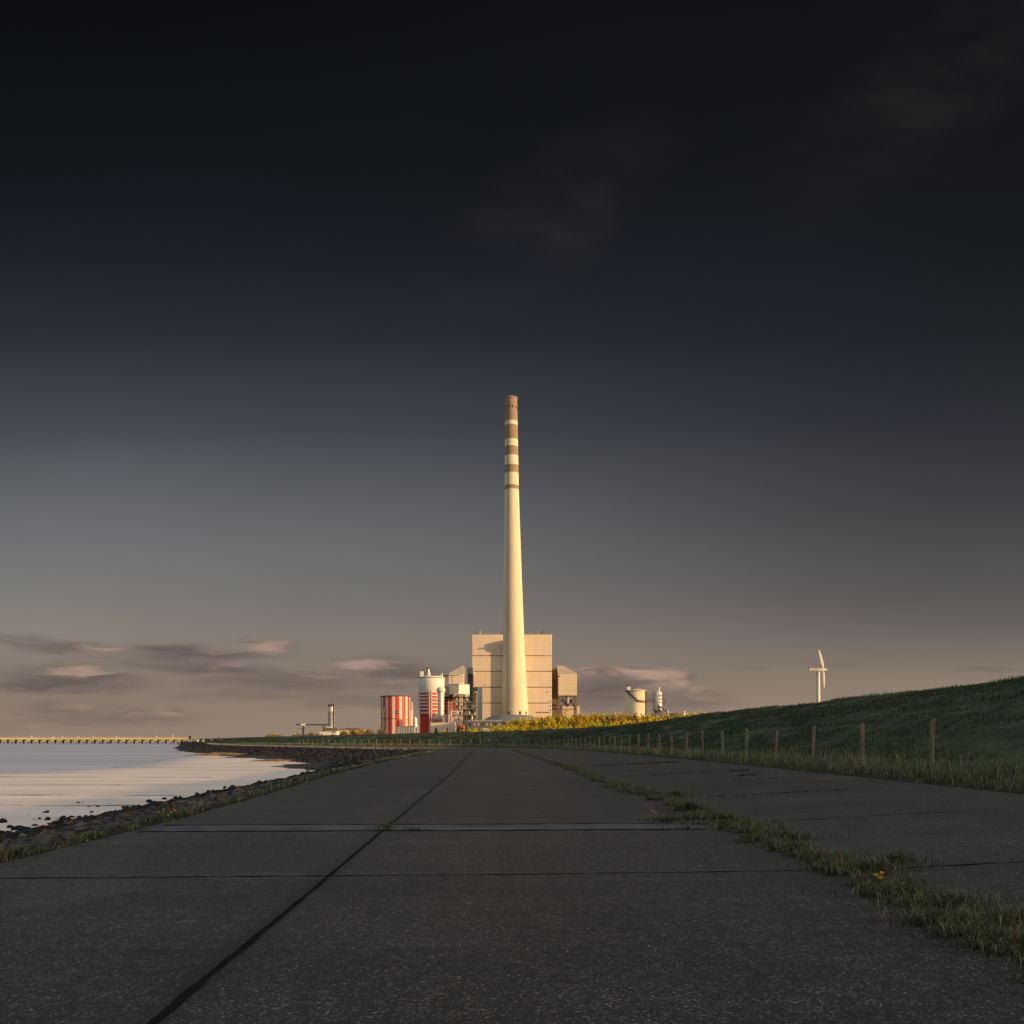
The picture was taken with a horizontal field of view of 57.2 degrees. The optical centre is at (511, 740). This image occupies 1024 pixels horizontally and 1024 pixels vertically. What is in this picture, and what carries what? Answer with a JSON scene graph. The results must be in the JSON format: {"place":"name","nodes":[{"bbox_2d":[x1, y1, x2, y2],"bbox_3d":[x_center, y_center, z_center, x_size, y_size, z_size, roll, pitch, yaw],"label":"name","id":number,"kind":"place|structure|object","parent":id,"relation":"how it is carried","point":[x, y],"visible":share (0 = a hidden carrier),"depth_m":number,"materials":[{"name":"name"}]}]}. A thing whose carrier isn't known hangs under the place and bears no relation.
{"place":"outdoors","nodes":[
{"label":"outdoors","id":0,"kind":"place"},
{"bbox_2d":[0,741,201,772],"bbox_3d":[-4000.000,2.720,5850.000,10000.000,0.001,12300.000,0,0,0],"label":"sea","id":1,"kind":"structure","parent":0,"point":[22,757],"depth_m":184.93,"materials":[{"name":"liquid"}]},
{"bbox_2d":[0,736,195,743],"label":"jetty","id":2,"kind":"object","parent":1,"relation":"in","point":[108,740],"visible":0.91,"depth_m":840.57,"materials":[{"name":"beige concrete"}]},
{"bbox_2d":[0,755,315,831],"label":"mudflat","id":3,"kind":"structure","parent":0,"point":[35,792],"depth_m":59.21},
{"bbox_2d":[46,805,142,805],"bbox_3d":[-36.993,2.694,39.881,46.047,0.001,0.911,0,0,2],"label":"tidal channel","id":4,"kind":"object","parent":3,"relation":"on","point":[91,805],"visible":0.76,"depth_m":39.02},
{"bbox_2d":[6,794,184,795],"bbox_3d":[-42.494,2.694,47.506,55.062,0.001,1.195,0,0,2],"label":"tidal channel","id":5,"kind":"object","parent":3,"relation":"on","point":[137,795],"visible":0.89,"depth_m":46.14,"materials":[{"name":"grey liquid"}]},
{"bbox_2d":[186,752,246,755],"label":"seaweed bank","id":6,"kind":"structure","parent":3,"relation":"on","point":[215,753],"depth_m":172.58,"materials":[{"name":"brown plant"}]},
{"bbox_2d":[214,755,291,759],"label":"stony shallows","id":7,"kind":"structure","parent":3,"relation":"on","point":[258,756],"depth_m":149.56,"materials":[{"name":"stone"}]},
{"bbox_2d":[253,759,291,761],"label":"seaweed bank","id":8,"kind":"structure","parent":3,"relation":"on","point":[272,760],"depth_m":123.25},
{"bbox_2d":[271,763,337,769],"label":"stony shallows","id":9,"kind":"structure","parent":3,"relation":"on","point":[311,766],"depth_m":93.90,"materials":[{"name":"stone"}]},
{"bbox_2d":[2,741,413,853],"bbox_3d":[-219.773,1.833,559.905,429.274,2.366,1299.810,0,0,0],"label":"revetment","id":10,"kind":"object","parent":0,"point":[192,745],"visible":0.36,"depth_m":143.29,"materials":[{"name":"black stone"}]},
{"bbox_2d":[30,830,58,844],"bbox_3d":[-5.789,1.212,11.610,0.307,0.203,0.206,0,0,-10],"label":"boulder","id":11,"kind":"object","parent":10,"relation":"on","point":[47,836],"visible":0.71,"depth_m":11.57,"materials":[{"name":"stone"}]},
{"bbox_2d":[0,751,420,854],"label":"rubble","id":12,"kind":"object","parent":10,"relation":"on","point":[8,839],"visible":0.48,"depth_m":25.51,"materials":[{"name":"stone"}]},
{"bbox_2d":[11,825,21,829],"bbox_3d":[-14.997,2.676,28.423,0.233,0.207,0.384,-12,6,29],"label":"boulder","id":13,"kind":"object","parent":12,"relation":"on","point":[15,827],"visible":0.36,"depth_m":28.32,"materials":[{"name":"stone"}]},
{"bbox_2d":[0,746,438,861],"bbox_3d":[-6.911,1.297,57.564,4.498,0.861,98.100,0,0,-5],"label":"shore grass","id":14,"kind":"structure","parent":10,"relation":"on","point":[84,836],"depth_m":13.64,"materials":[{"name":"green plant"}]},
{"bbox_2d":[177,744,426,762],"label":"rubble","id":15,"kind":"object","parent":10,"relation":"on","point":[367,755],"visible":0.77,"depth_m":141.53,"materials":[{"name":"stone"}]},
{"bbox_2d":[208,743,406,749],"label":"concrete edge","id":16,"kind":"object","parent":10,"relation":"on","point":[312,746],"visible":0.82,"depth_m":175.49,"materials":[{"name":"grey concrete"}]},
{"bbox_2d":[0,741,439,862],"bbox_3d":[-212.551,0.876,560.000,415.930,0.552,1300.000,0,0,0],"label":"shoulder","id":17,"kind":"object","parent":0,"point":[119,830],"visible":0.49,"depth_m":12.76},
{"bbox_2d":[319,727,340,734],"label":"grey shed","id":18,"kind":"structure","parent":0,"point":[331,731],"depth_m":670.00,"materials":[{"name":"metal"}]},
{"bbox_2d":[339,728,365,734],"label":"arched hall","id":19,"kind":"structure","parent":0,"point":[348,729],"depth_m":679.60,"materials":[{"name":"beige concrete"}]},
{"bbox_2d":[377,709,380,732],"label":"cabin tower","id":20,"kind":"structure","parent":0,"point":[379,724],"depth_m":742.00,"materials":[{"name":"beige metal"}]},
{"bbox_2d":[410,702,412,725],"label":"ladder tower","id":21,"kind":"structure","parent":0,"point":[411,717],"depth_m":734.49,"materials":[{"name":"white metal"}]},
{"bbox_2d":[418,668,458,732],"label":"absorber tower","id":22,"kind":"structure","parent":0,"point":[428,684],"depth_m":761.21,"materials":[{"name":"white metal"}]},
{"bbox_2d":[436,687,445,716],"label":"riser pipe","id":23,"kind":"object","parent":22,"relation":"attached to","point":[440,690],"visible":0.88,"depth_m":747.73,"materials":[{"name":"metal"}]},
{"bbox_2d":[430,722,455,732],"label":"building","id":24,"kind":"structure","parent":0,"point":[446,726],"depth_m":715.00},
{"bbox_2d":[433,715,442,721],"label":"drum","id":25,"kind":"object","parent":24,"relation":"on","point":[437,718],"visible":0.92,"depth_m":732.27,"materials":[{"name":"metal"}]},
{"bbox_2d":[442,715,449,721],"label":"gable shed","id":26,"kind":"structure","parent":24,"relation":"on","point":[446,718],"depth_m":740.00,"materials":[{"name":"metal"}]},
{"bbox_2d":[448,666,473,729],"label":"bunker house","id":27,"kind":"structure","parent":0,"point":[461,671],"depth_m":805.40,"materials":[{"name":"beige metal"}]},
{"bbox_2d":[466,720,501,729],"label":"long low building","id":28,"kind":"structure","parent":0,"point":[472,724],"depth_m":700.00,"materials":[{"name":"concrete"}]},
{"bbox_2d":[0,741,1023,1023],"bbox_3d":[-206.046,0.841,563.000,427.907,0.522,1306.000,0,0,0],"label":"road","id":29,"kind":"structure","parent":0,"point":[508,927],"depth_m":6.15,"materials":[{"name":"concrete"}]},
{"bbox_2d":[147,831,381,1023],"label":"road joint","id":30,"kind":"object","parent":29,"relation":"on","point":[177,1001],"visible":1,"depth_m":4.76,"materials":[{"name":"black asphalt"}]},
{"bbox_2d":[138,829,624,831],"bbox_3d":[-1.050,1.092,11.463,6.907,0.001,0.096,0,0,-3],"label":"road joint","id":31,"kind":"object","parent":29,"relation":"on","point":[395,830],"visible":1,"depth_m":11.41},
{"bbox_2d":[39,870,806,877],"bbox_3d":[-1.048,1.096,7.662,7.116,0.001,0.098,0,0,-4],"label":"road joint","id":32,"kind":"object","parent":29,"relation":"on","point":[369,875],"visible":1,"depth_m":7.63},
{"bbox_2d":[148,824,704,830],"bbox_3d":[-1.024,1.096,11.863,6.860,0.001,0.758,0,0,-2],"label":"concrete strip","id":33,"kind":"object","parent":29,"relation":"on","point":[422,827],"visible":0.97,"depth_m":11.85,"materials":[{"name":"grey concrete"}]},
{"bbox_2d":[390,750,473,823],"bbox_3d":[-2.912,1.096,58.701,0.152,0.001,92.640,0,0,-2],"label":"road joint","id":34,"kind":"object","parent":29,"relation":"on","point":[428,792],"visible":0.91,"depth_m":18.77,"materials":[{"name":"black asphalt"}]},
{"bbox_2d":[282,823,685,824],"bbox_3d":[-1.050,1.092,12.285,6.906,0.001,0.107,0,0,-2],"label":"road joint","id":35,"kind":"object","parent":29,"relation":"on","point":[403,824],"visible":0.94,"depth_m":12.23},
{"bbox_2d":[363,749,1023,982],"bbox_3d":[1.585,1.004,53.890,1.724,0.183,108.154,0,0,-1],"label":"grass","id":36,"kind":"structure","parent":29,"relation":"on","point":[780,844],"depth_m":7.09,"materials":[{"name":"green plant"}]},
{"bbox_2d":[593,760,1023,860],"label":"grass","id":37,"kind":"structure","parent":29,"relation":"on","point":[716,771],"depth_m":27.45,"materials":[{"name":"green plant"}]},
{"bbox_2d":[678,808,1023,963],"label":"soil strip","id":38,"kind":"object","parent":29,"relation":"on","point":[790,855],"visible":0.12,"depth_m":7.29,"materials":[{"name":"brown soil"}]},
{"bbox_2d":[873,871,884,886],"bbox_3d":[2.702,1.027,6.876,0.265,0.124,0.241,0,0,-41],"label":"dandelion plant","id":39,"kind":"object","parent":38,"relation":"on","point":[880,877],"visible":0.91,"depth_m":6.90,"materials":[{"name":"yellow plant"}]},
{"bbox_2d":[765,810,968,821],"bbox_3d":[4.650,0.993,12.357,2.902,0.149,0.070,0,0,-2],"label":"road joint","id":40,"kind":"object","parent":29,"relation":"on","point":[875,815],"visible":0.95,"depth_m":12.36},
{"bbox_2d":[904,861,1023,867],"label":"road joint","id":41,"kind":"object","parent":29,"relation":"on","point":[963,864],"visible":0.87,"depth_m":7.87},
{"bbox_2d":[472,630,551,719],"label":"boiler house","id":42,"kind":"structure","parent":0,"point":[487,657],"depth_m":840.00,"materials":[{"name":"metal"}]},
{"bbox_2d":[0,0,1023,740],"label":"sky","id":43,"kind":"structure","parent":0,"point":[745,278],"materials":[{"name":"grey"}]},
{"bbox_2d":[551,666,576,718],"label":"bunker house","id":44,"kind":"structure","parent":0,"point":[564,681],"depth_m":842.60,"materials":[{"name":"metal"}]},
{"bbox_2d":[560,706,579,719],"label":"pump house","id":45,"kind":"structure","parent":0,"point":[569,712],"depth_m":872.00,"materials":[{"name":"beige concrete"}]},
{"bbox_2d":[200,678,1023,766],"bbox_3d":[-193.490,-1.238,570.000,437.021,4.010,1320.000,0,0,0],"label":"dike","id":46,"kind":"structure","parent":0,"point":[992,739],"depth_m":40.63,"materials":[{"name":"green plant"}]},
{"bbox_2d":[359,675,1023,764],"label":"dike grass","id":47,"kind":"structure","parent":46,"relation":"on","point":[756,713],"depth_m":53.45,"materials":[{"name":"green plant"}]},
{"bbox_2d":[217,741,1023,793],"bbox_3d":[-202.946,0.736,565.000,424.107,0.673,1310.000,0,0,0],"label":"verge","id":48,"kind":"structure","parent":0,"point":[783,766],"depth_m":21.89,"materials":[{"name":"green plant"}]},
{"bbox_2d":[303,718,1018,771],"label":"wire fence","id":49,"kind":"object","parent":48,"relation":"on","point":[931,739],"visible":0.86,"depth_m":30.90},
{"bbox_2d":[302,743,1023,778],"bbox_3d":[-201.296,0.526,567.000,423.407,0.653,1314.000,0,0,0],"label":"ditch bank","id":50,"kind":"structure","parent":0,"point":[816,760],"depth_m":25.21,"materials":[{"name":"green plant"}]},
{"label":"land","id":51,"kind":"structure","parent":0,"visible":0},
{"bbox_2d":[296,724,329,735],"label":"loading boom","id":52,"kind":"object","parent":51,"relation":"on","point":[323,727],"visible":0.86,"depth_m":689.00,"materials":[{"name":"metal"}]},
{"bbox_2d":[328,704,334,727],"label":"stack","id":53,"kind":"object","parent":51,"relation":"on","point":[331,714],"visible":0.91,"depth_m":718.00,"materials":[{"name":"metal"}]},
{"bbox_2d":[348,728,355,734],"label":"bush","id":54,"kind":"object","parent":51,"relation":"on","point":[351,732],"visible":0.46,"depth_m":559.19,"materials":[{"name":"green plant"}]},
{"bbox_2d":[355,727,364,733],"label":"bush","id":55,"kind":"object","parent":51,"relation":"on","point":[360,731],"visible":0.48,"depth_m":558.99,"materials":[{"name":"green plant"}]},
{"bbox_2d":[380,695,410,733],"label":"striped tank","id":56,"kind":"object","parent":51,"relation":"on","point":[395,710],"visible":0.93,"depth_m":709.93,"materials":[{"name":"red metal"}]},
{"bbox_2d":[396,726,415,733],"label":"container","id":57,"kind":"object","parent":51,"relation":"on","point":[404,729],"visible":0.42,"depth_m":690.00,"materials":[{"name":"grey metal"}]},
{"bbox_2d":[413,717,417,732],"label":"silo","id":58,"kind":"object","parent":51,"relation":"on","point":[415,721],"visible":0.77,"depth_m":703.98,"materials":[{"name":"metal"}]},
{"bbox_2d":[443,695,457,721],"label":"red vessel","id":59,"kind":"object","parent":51,"relation":"on","point":[448,701],"visible":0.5,"depth_m":794.11,"materials":[{"name":"paint"}]},
{"bbox_2d":[444,683,469,696],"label":"flue duct","id":60,"kind":"object","parent":59,"relation":"attached to","point":[461,689],"visible":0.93,"depth_m":781.68,"materials":[{"name":"metal"}]},
{"bbox_2d":[451,711,461,731],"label":"portal frame","id":61,"kind":"object","parent":51,"relation":"on","point":[458,720],"visible":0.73,"depth_m":747.50,"materials":[{"name":"metal"}]},
{"bbox_2d":[456,723,464,730],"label":"pump skid","id":62,"kind":"object","parent":51,"relation":"on","point":[461,727],"visible":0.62,"depth_m":726.64,"materials":[{"name":"metal"}]},
{"bbox_2d":[453,692,475,724],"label":"pipe rack","id":63,"kind":"object","parent":51,"relation":"on","point":[466,702],"visible":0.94,"depth_m":765.03,"materials":[{"name":"metal"}]},
{"bbox_2d":[472,687,481,720],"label":"conveyor tower","id":64,"kind":"structure","parent":51,"relation":"on","point":[477,696],"depth_m":805.13,"materials":[{"name":"blue metal"}]},
{"bbox_2d":[482,715,532,725],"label":"round hall","id":65,"kind":"structure","parent":51,"relation":"on","point":[504,718],"depth_m":780.97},
{"bbox_2d":[509,723,519,730],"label":"bush","id":66,"kind":"object","parent":51,"relation":"on","point":[512,726],"visible":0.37,"depth_m":344.30,"materials":[{"name":"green plant"}]},
{"bbox_2d":[502,395,527,714],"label":"chimney","id":67,"kind":"object","parent":51,"relation":"on","point":[514,693],"visible":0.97,"depth_m":793.81,"materials":[{"name":"beige concrete"}]},
{"bbox_2d":[513,716,528,729],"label":"tree","id":68,"kind":"object","parent":51,"relation":"on","point":[523,721],"visible":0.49,"depth_m":451.46,"materials":[{"name":"green plant"}]},
{"bbox_2d":[528,716,537,728],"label":"tree","id":69,"kind":"object","parent":51,"relation":"on","point":[533,723],"visible":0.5,"depth_m":419.14,"materials":[{"name":"green plant"}]},
{"bbox_2d":[534,716,541,727],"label":"tree","id":70,"kind":"object","parent":51,"relation":"on","point":[538,719],"visible":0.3,"depth_m":430.76,"materials":[{"name":"green plant"}]},
{"bbox_2d":[539,717,551,729],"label":"tree","id":71,"kind":"object","parent":51,"relation":"on","point":[545,721],"visible":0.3,"depth_m":414.69,"materials":[{"name":"green plant"}]},
{"bbox_2d":[548,698,551,715],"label":"white stack","id":72,"kind":"object","parent":51,"relation":"on","point":[549,701],"visible":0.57,"depth_m":799.53,"materials":[{"name":"metal"}]},
{"bbox_2d":[547,716,557,726],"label":"tree","id":73,"kind":"object","parent":51,"relation":"on","point":[550,719],"visible":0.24,"depth_m":424.20,"materials":[{"name":"green plant"}]},
{"bbox_2d":[553,715,567,726],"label":"tree","id":74,"kind":"object","parent":51,"relation":"on","point":[559,719],"visible":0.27,"depth_m":463.63,"materials":[{"name":"green plant"}]},
{"bbox_2d":[562,713,572,727],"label":"tree","id":75,"kind":"object","parent":51,"relation":"on","point":[565,720],"visible":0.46,"depth_m":464.87,"materials":[{"name":"green plant"}]},
{"bbox_2d":[571,713,583,727],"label":"tree","id":76,"kind":"object","parent":51,"relation":"on","point":[578,722],"visible":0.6,"depth_m":423.14,"materials":[{"name":"green plant"}]},
{"bbox_2d":[580,714,589,724],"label":"tree","id":77,"kind":"object","parent":51,"relation":"on","point":[584,717],"visible":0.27,"depth_m":434.05,"materials":[{"name":"green plant"}]},
{"bbox_2d":[587,714,595,724],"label":"tree","id":78,"kind":"object","parent":51,"relation":"on","point":[589,717],"visible":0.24,"depth_m":496.35,"materials":[{"name":"green plant"}]},
{"bbox_2d":[595,719,603,726],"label":"bush","id":79,"kind":"object","parent":51,"relation":"on","point":[598,723],"visible":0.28,"depth_m":343.54,"materials":[{"name":"green plant"}]},
{"bbox_2d":[595,714,607,725],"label":"tree","id":80,"kind":"object","parent":51,"relation":"on","point":[601,719],"visible":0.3,"depth_m":424.88,"materials":[{"name":"green plant"}]},
{"bbox_2d":[603,715,613,724],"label":"tree","id":81,"kind":"object","parent":51,"relation":"on","point":[608,719],"visible":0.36,"depth_m":437.55,"materials":[{"name":"green plant"}]},
{"bbox_2d":[613,713,620,723],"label":"tree","id":82,"kind":"object","parent":51,"relation":"on","point":[616,718],"visible":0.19,"depth_m":437.13,"materials":[{"name":"green plant"}]},
{"bbox_2d":[617,713,623,724],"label":"tree","id":83,"kind":"object","parent":51,"relation":"on","point":[619,718],"visible":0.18,"depth_m":466.30,"materials":[{"name":"green plant"}]},
{"bbox_2d":[631,715,641,723],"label":"tree","id":84,"kind":"object","parent":51,"relation":"on","point":[637,719],"visible":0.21,"depth_m":417.62,"materials":[{"name":"green plant"}]},
{"bbox_2d":[625,683,655,716],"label":"storage silo","id":85,"kind":"object","parent":51,"relation":"on","point":[636,700],"visible":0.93,"depth_m":693.03,"materials":[{"name":"beige metal"}]},
{"bbox_2d":[645,715,654,721],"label":"tree","id":86,"kind":"object","parent":51,"relation":"on","point":[647,718],"visible":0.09,"depth_m":455.77,"materials":[{"name":"green plant"}]},
{"bbox_2d":[653,687,668,716],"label":"slender silo","id":87,"kind":"object","parent":51,"relation":"on","point":[658,706],"visible":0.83,"depth_m":697.20,"materials":[{"name":"metal"}]},
{"bbox_2d":[808,650,826,702],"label":"wind turbine","id":88,"kind":"object","parent":51,"relation":"on","point":[823,669],"visible":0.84,"depth_m":499.56,"materials":[{"name":"white metal"}]}
]}

